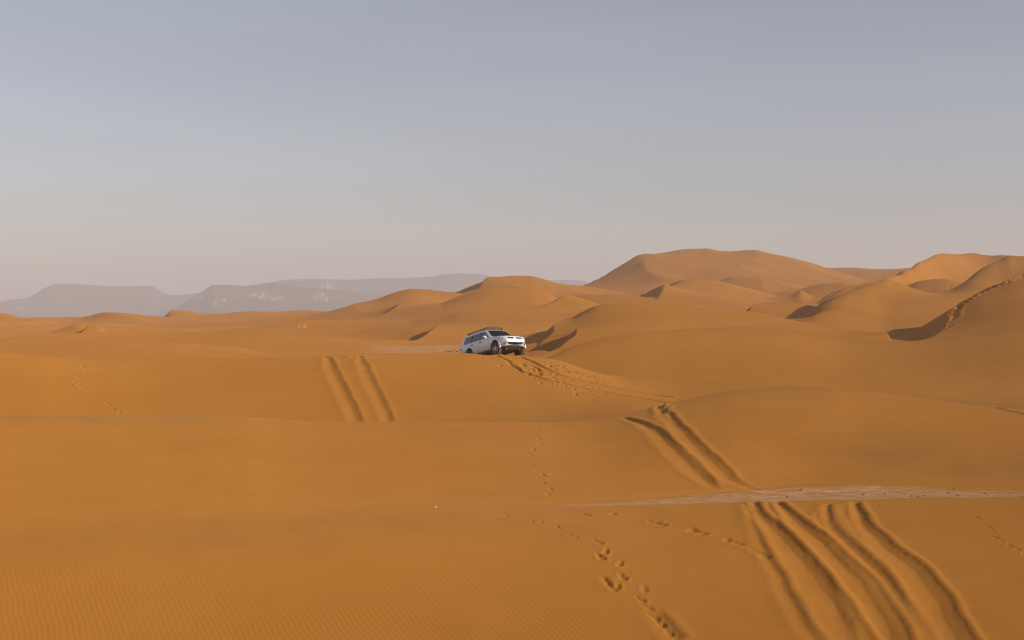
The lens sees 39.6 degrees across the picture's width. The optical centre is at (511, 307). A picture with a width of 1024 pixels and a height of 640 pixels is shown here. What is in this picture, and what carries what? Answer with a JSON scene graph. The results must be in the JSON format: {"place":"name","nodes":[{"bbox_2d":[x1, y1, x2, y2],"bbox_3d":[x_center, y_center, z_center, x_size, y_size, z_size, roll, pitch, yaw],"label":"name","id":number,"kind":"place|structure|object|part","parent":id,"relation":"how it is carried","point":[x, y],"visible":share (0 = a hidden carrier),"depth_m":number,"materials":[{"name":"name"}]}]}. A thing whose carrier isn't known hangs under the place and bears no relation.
{"place":"outdoors","nodes":[
{"label":"outdoors","id":0,"kind":"place"},
{"bbox_2d":[0,284,198,317],"bbox_3d":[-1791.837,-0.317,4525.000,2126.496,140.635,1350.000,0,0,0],"label":"mesa","id":1,"kind":"structure","parent":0,"point":[68,300],"depth_m":4184.87,"materials":[{"name":"grey stone"}]},
{"bbox_2d":[150,283,383,316],"bbox_3d":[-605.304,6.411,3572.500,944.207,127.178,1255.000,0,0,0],"label":"mesa","id":2,"kind":"structure","parent":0,"point":[265,297],"depth_m":3236.28,"materials":[{"name":"grey stone"}]},
{"bbox_2d":[248,273,589,295],"bbox_3d":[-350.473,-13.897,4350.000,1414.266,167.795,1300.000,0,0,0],"label":"mesa","id":3,"kind":"structure","parent":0,"point":[455,282],"depth_m":4048.05,"materials":[{"name":"grey stone"}]},
{"bbox_2d":[0,248,1023,639],"bbox_3d":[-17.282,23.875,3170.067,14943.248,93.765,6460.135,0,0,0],"label":"desert sand","id":4,"kind":"structure","parent":0,"point":[642,446],"depth_m":49.53,"materials":[{"name":"orange sand"}]},
{"bbox_2d":[460,326,525,355],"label":"off road car","id":5,"kind":"object","parent":4,"relation":"on","point":[488,341],"visible":0.77,"depth_m":80.65,"materials":[{"name":"white paint"}]},
{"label":"window","id":6,"kind":"part","parent":5,"relation":"part of","materials":[{"name":"grey glass"}]},
{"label":"door","id":7,"kind":"part","parent":5,"relation":"part of","materials":[{"name":"white paint"}]},
{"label":"door","id":8,"kind":"part","parent":5,"relation":"part of","materials":[{"name":"white paint"}]},
{"bbox_2d":[0,0,1023,300],"label":"sky","id":9,"kind":"structure","parent":0,"point":[173,147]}
]}

